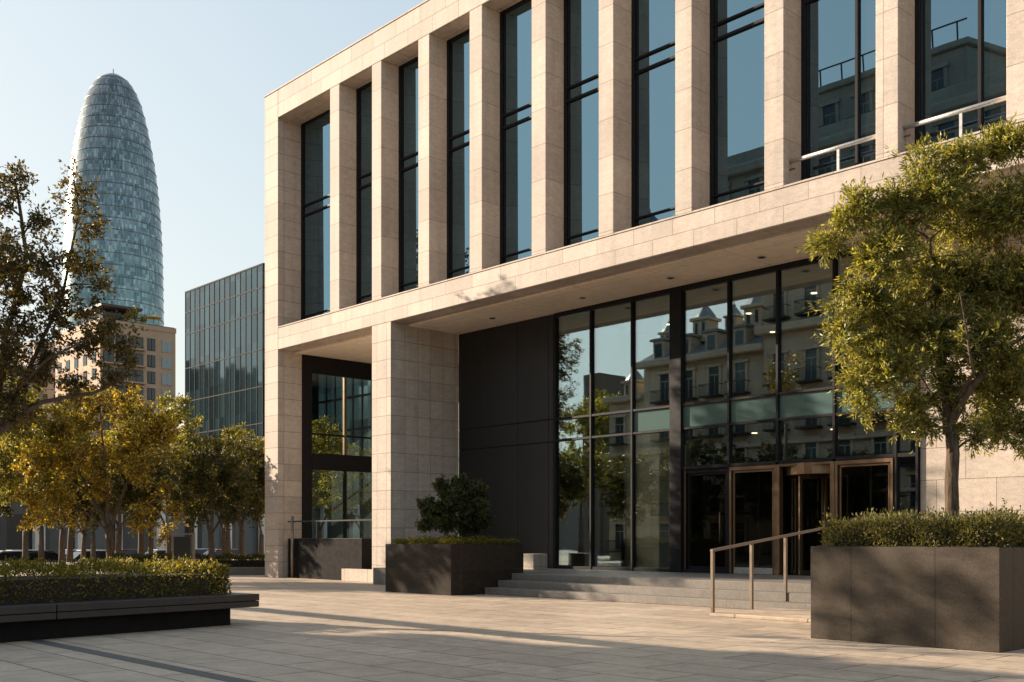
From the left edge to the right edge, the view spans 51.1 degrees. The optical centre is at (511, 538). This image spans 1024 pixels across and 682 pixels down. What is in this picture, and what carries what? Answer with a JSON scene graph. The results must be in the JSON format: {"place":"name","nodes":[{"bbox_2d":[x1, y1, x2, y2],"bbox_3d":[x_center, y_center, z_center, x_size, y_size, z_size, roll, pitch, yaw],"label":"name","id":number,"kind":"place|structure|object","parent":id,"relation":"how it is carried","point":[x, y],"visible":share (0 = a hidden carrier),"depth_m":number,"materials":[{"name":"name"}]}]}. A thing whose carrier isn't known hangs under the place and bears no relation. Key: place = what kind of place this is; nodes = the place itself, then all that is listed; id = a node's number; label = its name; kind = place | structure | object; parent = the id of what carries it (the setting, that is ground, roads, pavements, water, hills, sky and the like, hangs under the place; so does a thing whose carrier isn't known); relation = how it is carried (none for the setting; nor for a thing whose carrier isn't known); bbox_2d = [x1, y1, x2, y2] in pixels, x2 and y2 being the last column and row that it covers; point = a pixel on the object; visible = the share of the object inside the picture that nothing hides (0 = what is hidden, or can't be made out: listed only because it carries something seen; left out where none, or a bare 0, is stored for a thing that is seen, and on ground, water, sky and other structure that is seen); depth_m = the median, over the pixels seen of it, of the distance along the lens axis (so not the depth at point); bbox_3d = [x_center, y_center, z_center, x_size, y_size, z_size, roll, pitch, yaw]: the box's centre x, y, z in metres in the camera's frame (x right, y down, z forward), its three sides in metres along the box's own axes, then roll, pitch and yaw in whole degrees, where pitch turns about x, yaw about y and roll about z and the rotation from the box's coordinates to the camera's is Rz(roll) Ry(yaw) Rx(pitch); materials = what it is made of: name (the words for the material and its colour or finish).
{"place":"outdoors","nodes":[
{"label":"outdoors","id":0,"kind":"place"},
{"bbox_2d":[0,448,19,518],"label":"shade tree","id":1,"kind":"object","parent":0,"point":[7,510],"visible":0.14,"depth_m":56.23,"materials":[{"name":"green plant"}]},
{"bbox_2d":[1,366,42,443],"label":"grey block","id":2,"kind":"structure","parent":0,"point":[40,397],"depth_m":214.24,"materials":[{"name":"brown concrete"}]},
{"bbox_2d":[8,340,54,420],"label":"pale block","id":3,"kind":"structure","parent":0,"point":[50,393],"depth_m":241.96,"materials":[{"name":"beige stone"}]},
{"bbox_2d":[61,69,163,331],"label":"glass tower","id":4,"kind":"structure","parent":0,"point":[112,150],"depth_m":310.30,"materials":[{"name":"glass"}]},
{"bbox_2d":[55,303,175,454],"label":"apartment block","id":5,"kind":"structure","parent":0,"point":[156,365],"depth_m":216.96,"materials":[{"name":"beige stone"}]},
{"bbox_2d":[66,360,69,370],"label":"window","id":6,"kind":"structure","parent":5,"relation":"in","point":[68,361],"depth_m":221.75,"materials":[{"name":"grey glass"}]},
{"bbox_2d":[74,357,77,368],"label":"window","id":7,"kind":"structure","parent":5,"relation":"in","point":[75,360],"depth_m":218.96,"materials":[{"name":"grey glass"}]},
{"bbox_2d":[83,354,86,365],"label":"window","id":8,"kind":"structure","parent":5,"relation":"in","point":[84,357],"depth_m":215.46,"materials":[{"name":"grey glass"}]},
{"bbox_2d":[83,372,86,381],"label":"window","id":9,"kind":"structure","parent":5,"relation":"in","point":[84,374],"depth_m":215.46,"materials":[{"name":"grey glass"}]},
{"bbox_2d":[92,368,95,379],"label":"window","id":10,"kind":"structure","parent":5,"relation":"in","point":[93,371],"depth_m":212.07,"materials":[{"name":"grey glass"}]},
{"bbox_2d":[103,349,113,361],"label":"window","id":11,"kind":"structure","parent":5,"relation":"in","point":[109,358],"depth_m":210.93,"materials":[{"name":"grey glass"}]},
{"bbox_2d":[103,367,113,377],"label":"window","id":12,"kind":"structure","parent":5,"relation":"in","point":[103,367],"depth_m":210.83,"materials":[{"name":"grey glass"}]},
{"bbox_2d":[103,418,113,429],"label":"window","id":13,"kind":"structure","parent":5,"relation":"in","point":[108,424],"depth_m":210.83,"materials":[{"name":"grey glass"}]},
{"bbox_2d":[116,334,126,344],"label":"window","id":14,"kind":"structure","parent":5,"relation":"in","point":[125,336],"depth_m":212.84,"materials":[{"name":"grey glass"}]},
{"bbox_2d":[116,385,126,394],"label":"window","id":15,"kind":"structure","parent":5,"relation":"in","point":[123,390],"depth_m":213.00,"materials":[{"name":"grey glass"}]},
{"bbox_2d":[124,310,136,321],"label":"terrace plant","id":16,"kind":"object","parent":5,"relation":"on","point":[131,318],"visible":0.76,"depth_m":214.74,"materials":[{"name":"green plant"}]},
{"bbox_2d":[130,305,140,321],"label":"terrace plant","id":17,"kind":"object","parent":5,"relation":"on","point":[135,313],"visible":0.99,"depth_m":215.56,"materials":[{"name":"green plant"}]},
{"bbox_2d":[129,336,142,348],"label":"window","id":18,"kind":"structure","parent":5,"relation":"in","point":[139,346],"depth_m":215.25,"materials":[{"name":"grey glass"}]},
{"bbox_2d":[129,370,142,381],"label":"window","id":19,"kind":"structure","parent":5,"relation":"in","point":[138,378],"depth_m":214.93,"materials":[{"name":"grey glass"}]},
{"bbox_2d":[130,386,142,398],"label":"window","id":20,"kind":"structure","parent":5,"relation":"in","point":[141,391],"depth_m":215.35,"materials":[{"name":"grey glass"}]},
{"bbox_2d":[133,353,142,365],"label":"window","id":21,"kind":"structure","parent":5,"relation":"in","point":[140,356],"depth_m":215.25,"materials":[{"name":"grey glass"}]},
{"bbox_2d":[137,314,148,322],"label":"terrace plant","id":22,"kind":"object","parent":5,"relation":"on","point":[143,320],"visible":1,"depth_m":216.41,"materials":[{"name":"green plant"}]},
{"bbox_2d":[147,338,154,350],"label":"window","id":23,"kind":"structure","parent":5,"relation":"in","point":[150,342],"depth_m":216.83,"materials":[{"name":"grey glass"}]},
{"bbox_2d":[147,355,154,367],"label":"window","id":24,"kind":"structure","parent":5,"relation":"in","point":[150,358],"depth_m":216.99,"materials":[{"name":"grey glass"}]},
{"bbox_2d":[147,371,154,383],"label":"window","id":25,"kind":"structure","parent":5,"relation":"in","point":[150,375],"depth_m":216.83,"materials":[{"name":"glass"}]},
{"bbox_2d":[147,388,154,400],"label":"window","id":26,"kind":"structure","parent":5,"relation":"in","point":[150,391],"depth_m":216.99,"materials":[{"name":"glass"}]},
{"bbox_2d":[146,315,161,324],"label":"parasol","id":27,"kind":"object","parent":5,"relation":"on","point":[153,317],"visible":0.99,"depth_m":218.05,"materials":[{"name":"yellow fabric"}]},
{"bbox_2d":[162,340,171,352],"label":"window","id":28,"kind":"structure","parent":5,"relation":"in","point":[166,345],"depth_m":219.12,"materials":[{"name":"grey glass"}]},
{"bbox_2d":[162,356,171,369],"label":"window","id":29,"kind":"structure","parent":5,"relation":"in","point":[166,361],"depth_m":219.12,"materials":[{"name":"grey glass"}]},
{"bbox_2d":[162,373,171,385],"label":"window","id":30,"kind":"structure","parent":5,"relation":"in","point":[166,378],"depth_m":219.17,"materials":[{"name":"grey glass"}]},
{"bbox_2d":[162,389,171,401],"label":"window","id":31,"kind":"structure","parent":5,"relation":"in","point":[163,390],"depth_m":219.01,"materials":[{"name":"grey glass"}]},
{"bbox_2d":[166,533,194,571],"bbox_3d":[-10.223,0.545,33.000,0.885,1.410,0.100,0,0,0],"label":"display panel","id":32,"kind":"object","parent":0,"point":[181,546],"visible":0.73,"depth_m":32.95,"materials":[{"name":"metal"}]},
{"bbox_2d":[0,0,424,405],"label":"sky","id":33,"kind":"structure","parent":0,"point":[200,73],"materials":[{"name":"blue"}]},
{"bbox_2d":[0,559,1023,681],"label":"plaza pavement","id":34,"kind":"structure","parent":0,"point":[302,630],"depth_m":12.14,"materials":[{"name":"stone"}]},
{"bbox_2d":[0,417,55,565],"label":"square tree","id":35,"kind":"object","parent":34,"relation":"on","point":[4,500],"visible":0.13,"depth_m":47.90,"materials":[{"name":"green plant"}]},
{"bbox_2d":[0,364,60,503],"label":"square tree","id":36,"kind":"object","parent":34,"relation":"on","point":[9,479],"visible":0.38,"depth_m":39.29,"materials":[{"name":"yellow plant"}]},
{"bbox_2d":[2,444,63,560],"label":"shade tree","id":37,"kind":"object","parent":34,"relation":"on","point":[41,554],"visible":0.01,"depth_m":54.86,"materials":[{"name":"brown plant"}]},
{"bbox_2d":[0,397,117,564],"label":"square tree","id":38,"kind":"object","parent":34,"relation":"on","point":[8,438],"visible":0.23,"depth_m":43.93,"materials":[{"name":"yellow plant"}]},
{"bbox_2d":[0,154,148,440],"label":"plane tree","id":39,"kind":"object","parent":34,"relation":"on","point":[19,266],"visible":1,"depth_m":30.42,"materials":[{"name":"green plant"}]},
{"bbox_2d":[45,465,120,562],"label":"shade tree","id":40,"kind":"object","parent":34,"relation":"on","point":[101,505],"visible":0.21,"depth_m":46.05,"materials":[{"name":"green plant"}]},
{"bbox_2d":[10,378,204,559],"bbox_3d":[-14.568,-2.210,38.836,7.114,6.915,3.890,0,0,-1],"label":"autumn tree","id":41,"kind":"object","parent":34,"relation":"on","point":[64,455],"visible":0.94,"depth_m":38.32,"materials":[{"name":"yellow plant"}]},
{"bbox_2d":[76,428,149,559],"bbox_3d":[-19.810,-2.153,52.525,5.169,6.775,3.407,0,0,-42],"label":"square tree","id":42,"kind":"object","parent":34,"relation":"on","point":[93,546],"visible":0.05,"depth_m":51.96,"materials":[{"name":"green plant"}]},
{"bbox_2d":[100,440,132,553],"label":"shade tree","id":43,"kind":"object","parent":34,"relation":"on","point":[119,539],"visible":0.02,"depth_m":55.88,"materials":[{"name":"brown plant"}]},
{"bbox_2d":[0,592,258,642],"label":"planter bench","id":44,"kind":"object","parent":34,"relation":"on","point":[42,620],"visible":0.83,"depth_m":13.92,"materials":[{"name":"grey stone"}]},
{"bbox_2d":[0,552,232,603],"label":"hedge","id":45,"kind":"object","parent":44,"relation":"on","point":[149,578],"visible":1,"depth_m":14.44,"materials":[{"name":"green plant"}]},
{"bbox_2d":[27,640,255,681],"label":"drain channel","id":46,"kind":"object","parent":34,"relation":"on","point":[158,665],"visible":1,"depth_m":10.74,"materials":[{"name":"stone"}]},
{"bbox_2d":[100,420,194,553],"bbox_3d":[-16.776,-2.153,49.839,5.169,6.775,3.407,0,0,-10],"label":"square tree","id":47,"kind":"object","parent":34,"relation":"on","point":[164,454],"visible":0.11,"depth_m":49.91,"materials":[{"name":"green plant"}]},
{"bbox_2d":[108,452,191,559],"bbox_3d":[-14.994,-1.205,44.083,3.304,4.922,3.603,0,0,19],"label":"shade tree","id":48,"kind":"object","parent":34,"relation":"on","point":[133,496],"visible":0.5,"depth_m":43.48,"materials":[{"name":"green plant"}]},
{"bbox_2d":[103,391,207,559],"bbox_3d":[-18.832,-3.407,57.469,7.074,9.271,4.662,0,0,-24],"label":"square tree","id":49,"kind":"object","parent":34,"relation":"on","point":[179,412],"visible":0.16,"depth_m":57.02,"materials":[{"name":"green plant"}]},
{"bbox_2d":[150,438,212,559],"bbox_3d":[-16.941,-2.064,56.093,4.461,6.645,4.864,0,0,13],"label":"shade tree","id":50,"kind":"object","parent":34,"relation":"on","point":[190,527],"visible":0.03,"depth_m":55.81,"materials":[{"name":"green plant"}]},
{"bbox_2d":[104,567,264,574],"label":"garden wall","id":51,"kind":"structure","parent":34,"relation":"on","point":[246,570],"depth_m":36.50,"materials":[{"name":"stone"}]},
{"bbox_2d":[109,552,264,566],"bbox_3d":[-10.973,0.880,37.245,6.014,0.863,1.026,0,0,0],"label":"hedge","id":52,"kind":"object","parent":51,"relation":"on","point":[249,561],"visible":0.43,"depth_m":37.03,"materials":[{"name":"green plant"}]},
{"bbox_2d":[163,431,255,562],"bbox_3d":[-10.230,-1.205,35.919,3.304,4.922,3.603,0,0,-43],"label":"shade tree","id":53,"kind":"object","parent":34,"relation":"on","point":[201,474],"visible":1,"depth_m":35.45,"materials":[{"name":"green plant"}]},
{"bbox_2d":[189,455,261,559],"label":"shade tree","id":54,"kind":"object","parent":34,"relation":"on","point":[223,539],"visible":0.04,"depth_m":49.85,"materials":[{"name":"green plant"}]},
{"bbox_2d":[206,431,262,559],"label":"shade tree","id":55,"kind":"object","parent":34,"relation":"on","point":[228,542],"visible":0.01,"depth_m":56.85,"materials":[{"name":"brown plant"}]},
{"bbox_2d":[206,431,264,559],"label":"shade tree","id":56,"kind":"object","parent":34,"relation":"on","point":[257,484],"visible":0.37,"depth_m":42.74,"materials":[{"name":"green plant"}]},
{"bbox_2d":[206,422,264,559],"bbox_3d":[-11.535,-1.902,46.544,4.788,6.276,3.156,0,0,-38],"label":"square tree","id":57,"kind":"object","parent":34,"relation":"on","point":[230,432],"visible":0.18,"depth_m":46.19,"materials":[{"name":"green plant"}]},
{"bbox_2d":[288,538,371,579],"bbox_3d":[-5.459,0.625,32.877,0.800,1.250,4.080,0,0,-43],"label":"planter box","id":58,"kind":"object","parent":34,"relation":"on","point":[324,558],"visible":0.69,"depth_m":32.39,"materials":[{"name":"stone"}]},
{"bbox_2d":[288,516,371,577],"bbox_3d":[-5.435,0.275,32.292,0.310,1.950,4.650,0,0,-43],"label":"steel rail","id":59,"kind":"object","parent":34,"relation":"on","point":[292,521],"visible":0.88,"depth_m":33.70,"materials":[{"name":"grey metal"}]},
{"bbox_2d":[312,415,355,537],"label":"square tree","id":60,"kind":"object","parent":34,"relation":"on","point":[326,486],"visible":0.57,"depth_m":50.48,"materials":[{"name":"green plant"}]},
{"bbox_2d":[312,442,371,537],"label":"square tree","id":61,"kind":"object","parent":34,"relation":"on","point":[358,494],"visible":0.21,"depth_m":54.91,"materials":[{"name":"green plant"}]},
{"bbox_2d":[342,569,371,581],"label":"stone block","id":62,"kind":"structure","parent":34,"relation":"on","point":[359,575],"depth_m":30.82,"materials":[{"name":"stone"}]},
{"bbox_2d":[385,543,522,595],"bbox_3d":[-1.351,0.685,24.916,2.140,1.130,2.460,0,0,-43],"label":"corner planter","id":63,"kind":"object","parent":34,"relation":"on","point":[450,569],"visible":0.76,"depth_m":24.00,"materials":[{"name":"stone"}]},
{"bbox_2d":[414,472,495,539],"bbox_3d":[-1.323,-0.713,24.692,1.906,1.686,1.126,0,0,-3],"label":"shrub","id":64,"kind":"object","parent":63,"relation":"in","point":[455,496],"visible":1,"depth_m":24.56,"materials":[{"name":"green plant"}]},
{"bbox_2d":[392,534,519,543],"bbox_3d":[-1.341,0.134,24.937,2.146,0.471,2.510,0,0,-43],"label":"ground hedge","id":65,"kind":"object","parent":63,"relation":"in","point":[463,540],"visible":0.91,"depth_m":24.35,"materials":[{"name":"green plant"}]},
{"bbox_2d":[373,567,810,622],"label":"entrance steps","id":66,"kind":"structure","parent":34,"relation":"on","point":[732,591],"depth_m":20.99,"materials":[{"name":"stone"}]},
{"bbox_2d":[523,554,546,569],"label":"stone block","id":67,"kind":"structure","parent":66,"relation":"on","point":[534,561],"depth_m":27.35,"materials":[{"name":"stone"}]},
{"bbox_2d":[710,527,822,612],"bbox_3d":[4.654,0.490,18.565,3.930,1.520,0.060,0,0,-43],"label":"stair handrail","id":68,"kind":"object","parent":66,"relation":"on","point":[712,576],"visible":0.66,"depth_m":17.97,"materials":[{"name":"metal"}]},
{"bbox_2d":[811,545,1023,652],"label":"tree planter","id":69,"kind":"object","parent":34,"relation":"on","point":[970,598],"visible":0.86,"depth_m":12.33,"materials":[{"name":"grey stone"}]},
{"bbox_2d":[794,110,1023,530],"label":"olive tree","id":70,"kind":"object","parent":69,"relation":"in","point":[961,288],"visible":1,"depth_m":13.17,"materials":[{"name":"green plant"}]},
{"bbox_2d":[818,498,1023,546],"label":"hedge","id":71,"kind":"object","parent":69,"relation":"in","point":[1004,528],"visible":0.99,"depth_m":12.54,"materials":[{"name":"green plant"}]},
{"bbox_2d":[264,0,1023,582],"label":"office building","id":72,"kind":"structure","parent":0,"point":[550,276],"depth_m":26.75,"materials":[{"name":"stone"}]},
{"bbox_2d":[301,109,329,319],"bbox_3d":[-5.784,-10.045,33.496,0.115,6.646,2.970,0,0,-43],"label":"window","id":73,"kind":"structure","parent":72,"relation":"in","point":[315,133],"depth_m":34.01,"materials":[{"name":"blue glass"}]},
{"bbox_2d":[356,81,371,304],"bbox_3d":[-4.056,-10.045,31.279,0.115,6.646,1.630,0,0,-43],"label":"window","id":74,"kind":"structure","parent":72,"relation":"in","point":[364,93],"depth_m":31.61,"materials":[{"name":"blue glass"}]},
{"bbox_2d":[399,56,417,292],"bbox_3d":[-2.622,-10.045,29.732,0.115,6.646,1.670,0,0,-43],"label":"window","id":75,"kind":"structure","parent":72,"relation":"in","point":[408,72],"depth_m":30.05,"materials":[{"name":"blue glass"}]},
{"bbox_2d":[447,29,469,278],"bbox_3d":[-1.173,-10.045,28.170,0.115,6.646,1.630,0,0,-43],"label":"window","id":76,"kind":"structure","parent":72,"relation":"in","point":[458,47],"depth_m":28.45,"materials":[{"name":"blue glass"}]},
{"bbox_2d":[500,0,531,264],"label":"window","id":77,"kind":"structure","parent":72,"relation":"in","point":[516,20],"depth_m":26.80,"materials":[{"name":"blue glass"}]},
{"bbox_2d":[564,0,598,246],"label":"window","id":78,"kind":"structure","parent":72,"relation":"in","point":[581,17],"depth_m":25.16,"materials":[{"name":"blue glass"}]},
{"bbox_2d":[631,0,674,227],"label":"window","id":79,"kind":"structure","parent":72,"relation":"in","point":[652,21],"depth_m":23.58,"materials":[{"name":"blue glass"}]},
{"bbox_2d":[684,468,726,569],"bbox_3d":[4.503,-0.403,24.753,0.156,2.403,1.260,0,0,-43],"label":"glass door","id":80,"kind":"structure","parent":72,"relation":"in","point":[687,473],"depth_m":25.14,"materials":[{"name":"brown metal"}]},
{"bbox_2d":[710,0,763,205],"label":"window","id":81,"kind":"structure","parent":72,"relation":"in","point":[736,26],"depth_m":21.95,"materials":[{"name":"blue glass"}]},
{"bbox_2d":[729,465,775,574],"bbox_3d":[5.355,-0.403,23.736,0.110,2.403,1.230,0,0,-43],"label":"entrance door","id":82,"kind":"structure","parent":72,"relation":"in","point":[733,569],"depth_m":23.80,"materials":[{"name":"brown metal"}]},
{"bbox_2d":[776,461,864,574],"bbox_3d":[6.803,-0.406,23.285,1.660,2.408,1.660,0,0,-43],"label":"revolving door","id":83,"kind":"structure","parent":72,"relation":"in","point":[824,470],"depth_m":23.21,"materials":[{"name":"brown metal"}]},
{"bbox_2d":[789,0,875,179],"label":"window","id":84,"kind":"structure","parent":72,"relation":"in","point":[838,37],"depth_m":20.25,"materials":[{"name":"blue glass"}]},
{"bbox_2d":[835,458,893,519],"bbox_3d":[7.174,-0.403,21.775,0.110,2.403,1.280,0,0,-43],"label":"entrance door","id":85,"kind":"structure","parent":72,"relation":"in","point":[880,461],"depth_m":21.70,"materials":[{"name":"brown metal"}]},
{"bbox_2d":[904,0,1005,146],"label":"window","id":86,"kind":"structure","parent":72,"relation":"in","point":[960,45],"depth_m":18.55,"materials":[{"name":"blue glass"}]},
{"label":"ground","id":87,"kind":"structure","parent":0,"visible":0},
{"bbox_2d":[38,474,92,561],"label":"shade tree","id":88,"kind":"object","parent":87,"relation":"on","point":[69,549],"depth_m":56.88,"materials":[{"name":"brown plant"}]},
{"bbox_2d":[0,490,371,558],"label":"shop row","id":89,"kind":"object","parent":87,"relation":"on","point":[10,537],"visible":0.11,"depth_m":84.87,"materials":[{"name":"black glass"}]},
{"bbox_2d":[185,263,316,480],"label":"glass office","id":90,"kind":"structure","parent":87,"relation":"on","point":[225,351],"depth_m":115.32,"materials":[{"name":"glass"}]},
{"bbox_2d":[317,374,371,490],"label":"glass annex","id":91,"kind":"object","parent":87,"relation":"on","point":[330,401],"visible":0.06,"depth_m":108.79,"materials":[{"name":"black glass"}]},
{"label":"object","id":92,"kind":"structure","parent":0,"visible":0},
{"bbox_2d":[0,550,37,562],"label":"parked car","id":93,"kind":"object","parent":92,"relation":"on","point":[12,553],"visible":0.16,"depth_m":56.87,"materials":[{"name":"paint"}]},
{"bbox_2d":[19,550,76,561],"bbox_3d":[-25.649,1.401,58.586,4.257,1.490,1.780,0,0,-43],"label":"parked car","id":94,"kind":"object","parent":92,"relation":"on","point":[51,554],"visible":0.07,"depth_m":58.11,"materials":[{"name":"paint"}]},
{"bbox_2d":[65,549,96,556],"bbox_3d":[-25.554,1.401,62.492,4.257,1.490,1.780,0,0,-43],"label":"parked car","id":95,"kind":"object","parent":92,"relation":"on","point":[74,550],"visible":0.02,"depth_m":62.17,"materials":[{"name":"paint"}]},
{"bbox_2d":[73,550,126,561],"bbox_3d":[-23.363,1.401,60.706,4.256,1.490,1.780,0,0,-43],"label":"parked car","id":96,"kind":"object","parent":92,"relation":"on","point":[100,554],"visible":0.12,"depth_m":59.88,"materials":[{"name":"paint"}]},
{"bbox_2d":[115,549,147,554],"bbox_3d":[-22.773,1.401,65.070,4.257,1.490,1.780,0,0,-43],"label":"parked car","id":97,"kind":"object","parent":92,"relation":"on","point":[129,551],"visible":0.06,"depth_m":64.16,"materials":[{"name":"paint"}]},
{"bbox_2d":[145,549,171,559],"bbox_3d":[-20.772,1.401,63.108,4.257,1.490,1.780,0,0,-43],"label":"parked car","id":98,"kind":"object","parent":92,"relation":"on","point":[160,551],"visible":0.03,"depth_m":62.57,"materials":[{"name":"paint"}]},
{"bbox_2d":[195,549,207,557],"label":"parked car","id":99,"kind":"object","parent":92,"relation":"on","point":[201,551],"visible":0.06,"depth_m":67.20,"materials":[{"name":"paint"}]},
{"bbox_2d":[198,549,246,559],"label":"parked car","id":100,"kind":"object","parent":92,"relation":"on","point":[233,551],"visible":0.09,"depth_m":65.55,"materials":[{"name":"paint"}]}
]}

